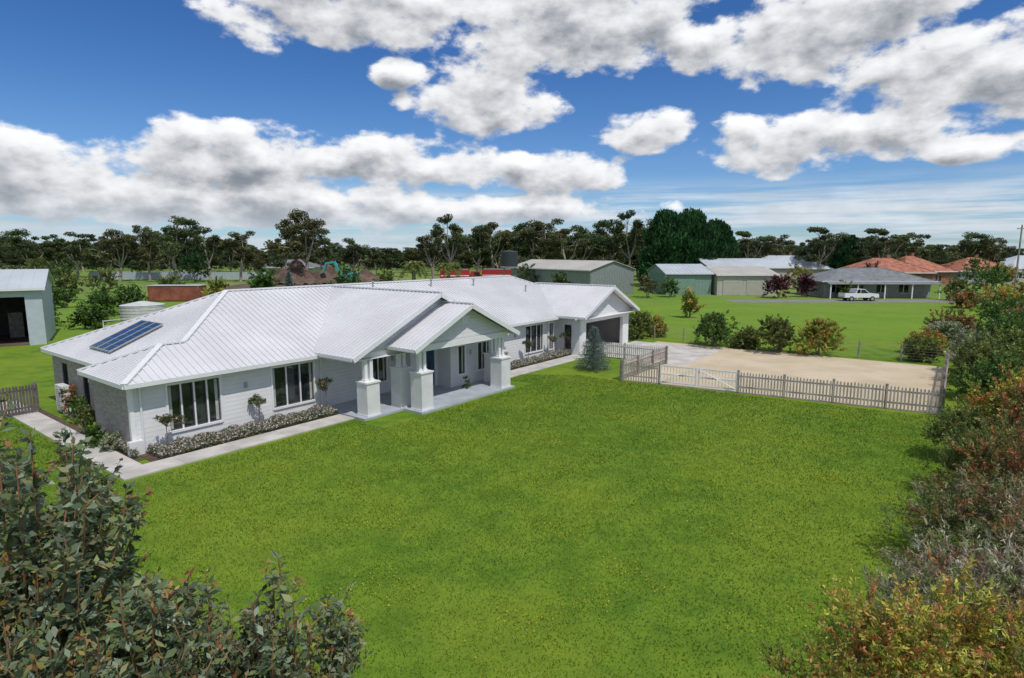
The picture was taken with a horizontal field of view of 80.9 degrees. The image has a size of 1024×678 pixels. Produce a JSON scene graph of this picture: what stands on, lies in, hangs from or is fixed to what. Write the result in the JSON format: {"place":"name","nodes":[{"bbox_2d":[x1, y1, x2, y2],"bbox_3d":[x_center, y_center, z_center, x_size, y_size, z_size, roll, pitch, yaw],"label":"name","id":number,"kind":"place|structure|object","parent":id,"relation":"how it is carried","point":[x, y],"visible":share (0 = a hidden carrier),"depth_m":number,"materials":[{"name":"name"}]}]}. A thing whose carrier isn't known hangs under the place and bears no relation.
{"place":"outdoors","nodes":[
{"label":"outdoors","id":0,"kind":"place"},
{"bbox_2d":[0,354,583,480],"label":"concrete path","id":1,"kind":"structure","parent":0,"point":[44,425],"depth_m":23.89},
{"bbox_2d":[0,253,1023,677],"bbox_3d":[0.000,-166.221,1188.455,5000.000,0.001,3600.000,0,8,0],"label":"ground grass","id":2,"kind":"structure","parent":0,"point":[872,325],"depth_m":17.03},
{"bbox_2d":[0,381,39,416],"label":"timber fence","id":3,"kind":"object","parent":2,"relation":"on","point":[34,396],"visible":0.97,"depth_m":27.61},
{"bbox_2d":[0,269,55,346],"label":"open farm shed","id":4,"kind":"structure","parent":2,"relation":"on","point":[27,316],"depth_m":49.88,"materials":[{"name":"metal"}]},
{"bbox_2d":[0,441,56,596],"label":"eucalypt sapling","id":5,"kind":"object","parent":2,"relation":"on","point":[5,456],"visible":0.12,"depth_m":5.34,"materials":[{"name":"green plant"}]},
{"bbox_2d":[0,228,57,268],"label":"gum tree","id":6,"kind":"object","parent":2,"relation":"on","point":[11,241],"visible":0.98,"depth_m":146.92,"materials":[{"name":"green plant"}]},
{"bbox_2d":[49,231,99,280],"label":"gum tree","id":7,"kind":"object","parent":2,"relation":"on","point":[76,251],"visible":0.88,"depth_m":152.43,"materials":[{"name":"green plant"}]},
{"bbox_2d":[0,571,161,677],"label":"eucalypt sapling","id":8,"kind":"object","parent":2,"relation":"on","point":[56,665],"visible":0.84,"depth_m":3.54,"materials":[{"name":"green plant"}]},
{"bbox_2d":[64,298,109,329],"bbox_3d":[-41.150,-2.435,58.499,3.871,3.188,3.517,0,8,0],"label":"shrub","id":9,"kind":"object","parent":2,"relation":"on","point":[89,315],"visible":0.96,"depth_m":58.12,"materials":[{"name":"green plant"}]},
{"bbox_2d":[0,389,185,676],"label":"eucalypt sapling","id":10,"kind":"object","parent":2,"relation":"on","point":[74,553],"visible":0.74,"depth_m":4.19,"materials":[{"name":"green plant"}]},
{"bbox_2d":[75,289,119,319],"bbox_3d":[-44.150,-3.521,63.984,3.853,3.789,4.589,-6,11,-38],"label":"shrub","id":11,"kind":"object","parent":2,"relation":"on","point":[107,303],"visible":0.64,"depth_m":63.67,"materials":[{"name":"green plant"}]},
{"bbox_2d":[79,228,137,281],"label":"gum tree","id":12,"kind":"object","parent":2,"relation":"on","point":[114,245],"visible":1,"depth_m":147.58,"materials":[{"name":"green plant"}]},
{"bbox_2d":[112,282,148,312],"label":"shrub","id":13,"kind":"object","parent":2,"relation":"on","point":[131,295],"visible":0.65,"depth_m":71.33,"materials":[{"name":"green plant"}]},
{"bbox_2d":[119,301,164,321],"bbox_3d":[-37.000,-2.523,60.269,3.978,2.551,3.978,0,8,0],"label":"rainwater tank","id":14,"kind":"object","parent":2,"relation":"on","point":[136,309],"visible":0.52,"depth_m":58.65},
{"bbox_2d":[129,225,159,280],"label":"gum tree","id":15,"kind":"object","parent":2,"relation":"on","point":[142,252],"visible":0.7,"depth_m":151.90,"materials":[{"name":"green plant"}]},
{"bbox_2d":[10,566,292,677],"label":"eucalypt sapling","id":16,"kind":"object","parent":2,"relation":"on","point":[150,610],"visible":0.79,"depth_m":3.81,"materials":[{"name":"green plant"}]},
{"bbox_2d":[141,215,203,281],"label":"gum tree","id":17,"kind":"object","parent":2,"relation":"on","point":[174,246],"visible":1,"depth_m":146.84,"materials":[{"name":"green plant"}]},
{"bbox_2d":[147,284,206,301],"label":"shipping container","id":18,"kind":"object","parent":2,"relation":"on","point":[186,292],"visible":0.9,"depth_m":90.13,"materials":[{"name":"metal"}]},
{"bbox_2d":[89,272,265,279],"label":"metal fence","id":19,"kind":"object","parent":2,"relation":"on","point":[156,275],"visible":0.59,"depth_m":159.24,"materials":[{"name":"metal"}]},
{"bbox_2d":[172,250,210,282],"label":"tree","id":20,"kind":"object","parent":2,"relation":"on","point":[194,262],"visible":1,"depth_m":143.08,"materials":[{"name":"green plant"}]},
{"bbox_2d":[192,227,222,280],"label":"gum tree","id":21,"kind":"object","parent":2,"relation":"on","point":[214,240],"visible":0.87,"depth_m":147.93,"materials":[{"name":"green plant"}]},
{"bbox_2d":[150,606,303,677],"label":"eucalypt sapling","id":22,"kind":"object","parent":2,"relation":"on","point":[198,671],"visible":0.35,"depth_m":3.81,"materials":[{"name":"green plant"}]},
{"bbox_2d":[217,231,255,281],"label":"gum tree","id":23,"kind":"object","parent":2,"relation":"on","point":[245,250],"visible":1,"depth_m":147.44,"materials":[{"name":"green plant"}]},
{"bbox_2d":[207,283,330,289],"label":"dirt yard","id":24,"kind":"structure","parent":2,"relation":"on","point":[243,286],"depth_m":132.35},
{"bbox_2d":[263,208,325,270],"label":"gum tree","id":25,"kind":"object","parent":24,"relation":"on","point":[307,225],"visible":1,"depth_m":136.63,"materials":[{"name":"green plant"}]},
{"bbox_2d":[266,259,323,284],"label":"dirt pile","id":26,"kind":"object","parent":24,"relation":"on","point":[300,273],"visible":0.58,"depth_m":136.71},
{"bbox_2d":[301,227,346,269],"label":"gum tree","id":27,"kind":"object","parent":24,"relation":"on","point":[324,241],"visible":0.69,"depth_m":148.05,"materials":[{"name":"green plant"}]},
{"bbox_2d":[341,237,371,271],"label":"gum tree","id":28,"kind":"object","parent":24,"relation":"on","point":[347,255],"visible":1,"depth_m":147.87,"materials":[{"name":"green plant"}]},
{"bbox_2d":[204,551,372,677],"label":"eucalypt sapling","id":29,"kind":"object","parent":2,"relation":"on","point":[339,643],"visible":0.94,"depth_m":3.93,"materials":[{"name":"green plant"}]},
{"bbox_2d":[40,354,569,461],"bbox_3d":[-9.273,2.272,36.260,12.490,0.050,28.680,6,10,37],"label":"garden bed","id":30,"kind":"object","parent":2,"relation":"on","point":[149,457],"visible":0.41,"depth_m":25.01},
{"bbox_2d":[146,404,337,458],"bbox_3d":[-10.820,3.657,25.038,1.181,0.535,7.778,6,10,37],"label":"flower bed","id":31,"kind":"object","parent":30,"relation":"on","point":[183,444],"visible":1,"depth_m":24.24,"materials":[{"name":"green plant"}]},
{"bbox_2d":[510,349,570,369],"bbox_3d":[1.298,1.391,40.540,1.035,0.530,8.767,6,10,37],"label":"flower bed","id":32,"kind":"object","parent":30,"relation":"on","point":[517,363],"visible":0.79,"depth_m":40.83,"materials":[{"name":"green plant"}]},
{"bbox_2d":[52,292,631,450],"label":"walls","id":33,"kind":"structure","parent":2,"relation":"on","point":[109,405],"depth_m":28.93,"materials":[{"name":"white paint"}]},
{"bbox_2d":[62,323,570,430],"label":"windows","id":34,"kind":"structure","parent":33,"relation":"attached to","point":[196,402],"depth_m":27.18,"materials":[{"name":"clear glass"}]},
{"bbox_2d":[44,276,626,384],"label":"roof ribs","id":35,"kind":"object","parent":33,"relation":"on","point":[58,346],"visible":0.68,"depth_m":29.23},
{"bbox_2d":[89,320,162,352],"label":"solar panels","id":36,"kind":"object","parent":35,"relation":"on","point":[122,337],"visible":1,"depth_m":27.49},
{"bbox_2d":[40,275,615,385],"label":"ridge caps","id":37,"kind":"object","parent":35,"relation":"on","point":[128,379],"visible":0.88,"depth_m":29.78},
{"bbox_2d":[45,276,635,383],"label":"roof","id":38,"kind":"structure","parent":33,"relation":"on","point":[157,369],"depth_m":29.18,"materials":[{"name":"white metal"}]},
{"bbox_2d":[41,286,639,456],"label":"trim","id":39,"kind":"structure","parent":33,"relation":"attached to","point":[139,444],"depth_m":27.55,"materials":[{"name":"white paint"}]},
{"bbox_2d":[329,379,514,420],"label":"porch floor","id":40,"kind":"structure","parent":2,"relation":"on","point":[444,397],"depth_m":30.29,"materials":[{"name":"concrete"}]},
{"bbox_2d":[415,229,450,278],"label":"gum tree","id":41,"kind":"object","parent":2,"relation":"on","point":[425,240],"visible":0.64,"depth_m":147.91,"materials":[{"name":"green plant"}]},
{"bbox_2d":[355,337,510,416],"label":"pillars","id":42,"kind":"structure","parent":2,"relation":"on","point":[413,389],"depth_m":28.42,"materials":[{"name":"white paint"}]},
{"bbox_2d":[432,213,463,262],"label":"gum tree","id":43,"kind":"object","parent":2,"relation":"on","point":[456,232],"visible":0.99,"depth_m":132.36,"materials":[{"name":"green plant"}]},
{"bbox_2d":[456,224,494,270],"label":"gum tree","id":44,"kind":"object","parent":2,"relation":"on","point":[484,248],"visible":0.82,"depth_m":146.75,"materials":[{"name":"green plant"}]},
{"bbox_2d":[0,250,980,269],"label":"distant scrub","id":45,"kind":"object","parent":2,"relation":"on","point":[247,267],"visible":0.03,"depth_m":241.99,"materials":[{"name":"green plant"}]},
{"bbox_2d":[471,222,515,268],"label":"gum tree","id":46,"kind":"object","parent":2,"relation":"on","point":[503,242],"visible":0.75,"depth_m":152.29,"materials":[{"name":"green plant"}]},
{"bbox_2d":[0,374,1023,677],"bbox_3d":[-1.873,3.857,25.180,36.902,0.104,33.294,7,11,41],"label":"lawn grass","id":47,"kind":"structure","parent":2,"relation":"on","point":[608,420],"depth_m":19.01,"materials":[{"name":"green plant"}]},
{"bbox_2d":[0,228,1023,275],"bbox_3d":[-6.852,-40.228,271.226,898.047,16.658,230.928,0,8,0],"label":"distant trees","id":48,"kind":"object","parent":2,"relation":"on","point":[377,257],"visible":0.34,"depth_m":182.24,"materials":[{"name":"green plant"}]},
{"bbox_2d":[39,378,987,677],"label":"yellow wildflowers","id":49,"kind":"object","parent":2,"relation":"on","point":[567,520],"visible":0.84,"depth_m":17.00,"materials":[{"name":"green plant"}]},
{"bbox_2d":[512,218,563,259],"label":"gum tree","id":50,"kind":"object","parent":2,"relation":"on","point":[538,228],"visible":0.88,"depth_m":146.57,"materials":[{"name":"green plant"}]},
{"bbox_2d":[549,228,588,259],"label":"gum tree","id":51,"kind":"object","parent":2,"relation":"on","point":[558,239],"visible":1,"depth_m":137.29,"materials":[{"name":"green plant"}]},
{"bbox_2d":[511,259,634,293],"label":"grey machinery shed","id":52,"kind":"structure","parent":2,"relation":"on","point":[620,276],"depth_m":104.20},
{"bbox_2d":[564,225,608,259],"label":"gum tree","id":53,"kind":"object","parent":2,"relation":"on","point":[580,230],"visible":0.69,"depth_m":147.82,"materials":[{"name":"green plant"}]},
{"bbox_2d":[573,326,612,373],"bbox_3d":[5.152,0.660,38.064,2.595,3.098,2.615,0,8,0],"label":"blue spruce","id":54,"kind":"object","parent":2,"relation":"on","point":[594,351],"visible":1,"depth_m":37.93,"materials":[{"name":"green plant"}]},
{"bbox_2d":[575,220,616,260],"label":"gum tree","id":55,"kind":"object","parent":2,"relation":"on","point":[602,230],"visible":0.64,"depth_m":151.88,"materials":[{"name":"green plant"}]},
{"bbox_2d":[612,209,644,266],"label":"gum tree","id":56,"kind":"object","parent":2,"relation":"on","point":[637,230],"visible":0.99,"depth_m":147.02,"materials":[{"name":"green plant"}]},
{"bbox_2d":[628,309,653,338],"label":"shrub","id":57,"kind":"object","parent":2,"relation":"on","point":[637,326],"visible":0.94,"depth_m":51.33,"materials":[{"name":"green plant"}]},
{"bbox_2d":[636,208,696,283],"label":"cypress tree","id":58,"kind":"object","parent":2,"relation":"on","point":[663,238],"visible":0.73,"depth_m":128.01,"materials":[{"name":"green plant"}]},
{"bbox_2d":[647,264,713,294],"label":"green shed","id":59,"kind":"structure","parent":2,"relation":"on","point":[698,277],"depth_m":103.91,"materials":[{"name":"metal"}]},
{"bbox_2d":[680,207,722,263],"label":"cypress tree","id":60,"kind":"object","parent":2,"relation":"on","point":[702,237],"visible":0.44,"depth_m":128.50,"materials":[{"name":"green plant"}]},
{"bbox_2d":[692,309,740,345],"bbox_3d":[16.139,-0.877,47.701,3.694,3.075,4.340,4,9,24],"label":"shrub","id":61,"kind":"object","parent":2,"relation":"on","point":[716,327],"visible":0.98,"depth_m":47.07,"materials":[{"name":"green plant"}]},
{"bbox_2d":[710,218,740,257],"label":"cypress tree","id":62,"kind":"object","parent":2,"relation":"on","point":[729,243],"visible":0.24,"depth_m":130.14,"materials":[{"name":"green plant"}]},
{"bbox_2d":[705,266,779,294],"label":"cream shed","id":63,"kind":"structure","parent":2,"relation":"on","point":[737,280],"depth_m":102.85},
{"bbox_2d":[728,325,760,349],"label":"shrub","id":64,"kind":"object","parent":2,"relation":"on","point":[741,338],"visible":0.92,"depth_m":46.38,"materials":[{"name":"green plant"}]},
{"bbox_2d":[696,258,794,287],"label":"zinc shed","id":65,"kind":"structure","parent":2,"relation":"on","point":[779,266],"depth_m":124.49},
{"bbox_2d":[735,231,775,257],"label":"gum tree","id":66,"kind":"object","parent":2,"relation":"on","point":[746,251],"visible":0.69,"depth_m":156.68,"materials":[{"name":"green plant"}]},
{"bbox_2d":[750,313,799,351],"bbox_3d":[19.773,-0.451,44.908,4.415,3.037,3.017,-6,10,-36],"label":"shrub","id":67,"kind":"object","parent":2,"relation":"on","point":[778,333],"visible":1,"depth_m":44.37,"materials":[{"name":"green plant"}]},
{"bbox_2d":[762,273,792,297],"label":"shrub","id":68,"kind":"object","parent":2,"relation":"on","point":[779,283],"visible":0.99,"depth_m":96.63,"materials":[{"name":"purple plant"}]},
{"bbox_2d":[620,359,945,412],"bbox_3d":[13.156,2.360,31.480,15.607,1.220,0.190,5,9,29],"label":"picket fence","id":69,"kind":"object","parent":2,"relation":"on","point":[833,385],"visible":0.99,"depth_m":30.02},
{"bbox_2d":[659,365,736,390],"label":"farm gate","id":70,"kind":"structure","parent":69,"relation":"attached to","point":[695,377],"depth_m":32.99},
{"bbox_2d":[623,341,943,413],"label":"arena sand","id":71,"kind":"structure","parent":2,"relation":"on","point":[853,371],"depth_m":37.18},
{"bbox_2d":[620,346,667,380],"bbox_3d":[8.368,1.451,37.694,0.190,1.220,6.682,6,10,36],"label":"picket fence","id":72,"kind":"object","parent":71,"relation":"on","point":[652,357],"visible":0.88,"depth_m":38.06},
{"bbox_2d":[762,253,833,281],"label":"zinc roof house","id":73,"kind":"structure","parent":2,"relation":"on","point":[814,267],"depth_m":150.78,"materials":[{"name":"white metal"}]},
{"bbox_2d":[793,316,846,355],"bbox_3d":[22.337,-0.212,43.588,3.568,2.958,3.384,4,9,24],"label":"shrub","id":74,"kind":"object","parent":2,"relation":"on","point":[819,330],"visible":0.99,"depth_m":43.18,"materials":[{"name":"green plant"}]},
{"bbox_2d":[794,226,849,266],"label":"gum tree","id":75,"kind":"object","parent":2,"relation":"on","point":[823,240],"visible":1,"depth_m":147.84,"materials":[{"name":"green plant"}]},
{"bbox_2d":[757,620,892,677],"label":"shrub","id":76,"kind":"object","parent":2,"relation":"on","point":[783,669],"visible":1,"depth_m":7.60,"materials":[{"name":"green plant"}]},
{"bbox_2d":[827,234,862,269],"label":"cypress tree","id":77,"kind":"object","parent":2,"relation":"on","point":[840,256],"visible":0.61,"depth_m":146.76,"materials":[{"name":"green plant"}]},
{"bbox_2d":[796,281,930,297],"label":"walls","id":78,"kind":"structure","parent":2,"relation":"on","point":[900,291],"depth_m":97.64,"materials":[{"name":"grey"}]},
{"bbox_2d":[792,263,937,281],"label":"roof","id":79,"kind":"structure","parent":78,"relation":"on","point":[871,273],"depth_m":99.10,"materials":[{"name":"grey metal"}]},
{"bbox_2d":[767,564,997,677],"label":"flowering shrub","id":80,"kind":"object","parent":2,"relation":"on","point":[892,639],"visible":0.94,"depth_m":7.72,"materials":[{"name":"green plant"}]},
{"bbox_2d":[847,227,918,262],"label":"gum tree","id":81,"kind":"object","parent":2,"relation":"on","point":[876,247],"visible":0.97,"depth_m":137.52,"materials":[{"name":"green plant"}]},
{"bbox_2d":[892,232,932,259],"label":"gum tree","id":82,"kind":"object","parent":2,"relation":"on","point":[924,252],"visible":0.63,"depth_m":147.27,"materials":[{"name":"green plant"}]},
{"bbox_2d":[900,334,945,362],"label":"shrub","id":83,"kind":"object","parent":2,"relation":"on","point":[919,343],"visible":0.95,"depth_m":40.80,"materials":[{"name":"green plant"}]},
{"bbox_2d":[849,514,1023,677],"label":"flowering shrub","id":84,"kind":"object","parent":2,"relation":"on","point":[989,564],"visible":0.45,"depth_m":10.43,"materials":[{"name":"green plant"}]},
{"bbox_2d":[922,319,973,347],"bbox_3d":[33.967,-0.416,46.910,3.522,2.400,3.808,6,10,37],"label":"shrub","id":85,"kind":"object","parent":2,"relation":"on","point":[949,330],"visible":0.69,"depth_m":46.15,"materials":[{"name":"green plant"}]},
{"bbox_2d":[873,542,1023,677],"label":"flowering shrub","id":86,"kind":"object","parent":2,"relation":"on","point":[978,632],"visible":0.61,"depth_m":8.03,"materials":[{"name":"green plant"}]},
{"bbox_2d":[876,459,1023,576],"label":"shrub","id":87,"kind":"object","parent":2,"relation":"on","point":[963,502],"visible":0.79,"depth_m":14.15,"materials":[{"name":"green plant"}]},
{"bbox_2d":[919,306,984,337],"bbox_3d":[37.146,-1.274,50.553,4.623,3.044,4.339,4,9,26],"label":"shrub","id":88,"kind":"object","parent":2,"relation":"on","point":[969,320],"visible":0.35,"depth_m":49.98,"materials":[{"name":"green plant"}]},
{"bbox_2d":[917,396,1005,456],"bbox_3d":[16.122,3.236,21.597,2.950,2.483,2.397,-4,9,-26],"label":"shrub","id":89,"kind":"object","parent":2,"relation":"on","point":[953,416],"visible":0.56,"depth_m":21.47,"materials":[{"name":"green plant"}]},
{"bbox_2d":[932,231,995,261],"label":"gum tree","id":90,"kind":"object","parent":2,"relation":"on","point":[964,245],"visible":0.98,"depth_m":146.57,"materials":[{"name":"green plant"}]},
{"bbox_2d":[910,412,1023,534],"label":"shrub","id":91,"kind":"object","parent":2,"relation":"on","point":[1015,466],"visible":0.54,"depth_m":15.98,"materials":[{"name":"green plant"}]},
{"bbox_2d":[947,287,988,308],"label":"shrub","id":92,"kind":"object","parent":2,"relation":"on","point":[961,296],"visible":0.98,"depth_m":79.19,"materials":[{"name":"brown plant"}]},
{"bbox_2d":[917,416,1023,493],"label":"shrub","id":93,"kind":"object","parent":2,"relation":"on","point":[953,453],"visible":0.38,"depth_m":18.25,"materials":[{"name":"green plant"}]},
{"bbox_2d":[939,336,1023,392],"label":"shrub","id":94,"kind":"object","parent":2,"relation":"on","point":[987,350],"visible":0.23,"depth_m":30.07,"materials":[{"name":"green plant"}]},
{"bbox_2d":[942,254,1021,283],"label":"brick house","id":95,"kind":"structure","parent":2,"relation":"on","point":[955,265],"depth_m":141.19,"materials":[{"name":"orange brick"}]},
{"bbox_2d":[946,322,1023,373],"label":"shrub","id":96,"kind":"object","parent":2,"relation":"on","point":[1008,338],"visible":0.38,"depth_m":33.28,"materials":[{"name":"green plant"}]},
{"bbox_2d":[948,351,1023,421],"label":"shrub","id":97,"kind":"object","parent":2,"relation":"on","point":[985,371],"visible":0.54,"depth_m":26.23,"materials":[{"name":"green plant"}]},
{"bbox_2d":[953,492,1023,656],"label":"shrub","id":98,"kind":"object","parent":2,"relation":"on","point":[996,530],"visible":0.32,"depth_m":11.66,"materials":[{"name":"green plant"}]},
{"bbox_2d":[959,361,1023,436],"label":"flowering shrub","id":99,"kind":"object","parent":2,"relation":"on","point":[990,397],"visible":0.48,"depth_m":23.34,"materials":[{"name":"green plant"}]},
{"bbox_2d":[972,261,1012,293],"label":"tree","id":100,"kind":"object","parent":2,"relation":"on","point":[993,279],"visible":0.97,"depth_m":97.01,"materials":[{"name":"green plant"}]},
{"bbox_2d":[976,237,1010,262],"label":"gum tree","id":101,"kind":"object","parent":2,"relation":"on","point":[989,254],"visible":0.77,"depth_m":147.21,"materials":[{"name":"green plant"}]},
{"bbox_2d":[967,292,1023,325],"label":"shrub","id":102,"kind":"object","parent":2,"relation":"on","point":[991,314],"visible":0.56,"depth_m":56.14,"materials":[{"name":"green plant"}]},
{"bbox_2d":[969,312,1023,364],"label":"shrub","id":103,"kind":"object","parent":2,"relation":"on","point":[1001,325],"visible":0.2,"depth_m":39.17,"materials":[{"name":"green plant"}]},
{"bbox_2d":[975,373,1023,447],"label":"shrub","id":104,"kind":"object","parent":2,"relation":"on","point":[1008,413],"visible":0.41,"depth_m":19.95,"materials":[{"name":"green plant"}]},
{"bbox_2d":[0,0,1023,252],"label":"sky","id":105,"kind":"structure","parent":0,"point":[378,121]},
{"bbox_2d":[589,341,722,364],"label":"concrete driveway","id":106,"kind":"structure","parent":0,"point":[680,355],"depth_m":45.30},
{"bbox_2d":[727,300,1020,301],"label":"driveway","id":107,"kind":"structure","parent":0,"point":[841,301],"depth_m":90.33,"materials":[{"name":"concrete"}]},
{"bbox_2d":[844,255,936,278],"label":"brick house","id":108,"kind":"structure","parent":0,"point":[887,262],"depth_m":129.40,"materials":[{"name":"orange brick"}]},
{"bbox_2d":[897,253,957,284],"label":"brick house","id":109,"kind":"structure","parent":0,"point":[942,274],"depth_m":135.87,"materials":[{"name":"orange brick"}]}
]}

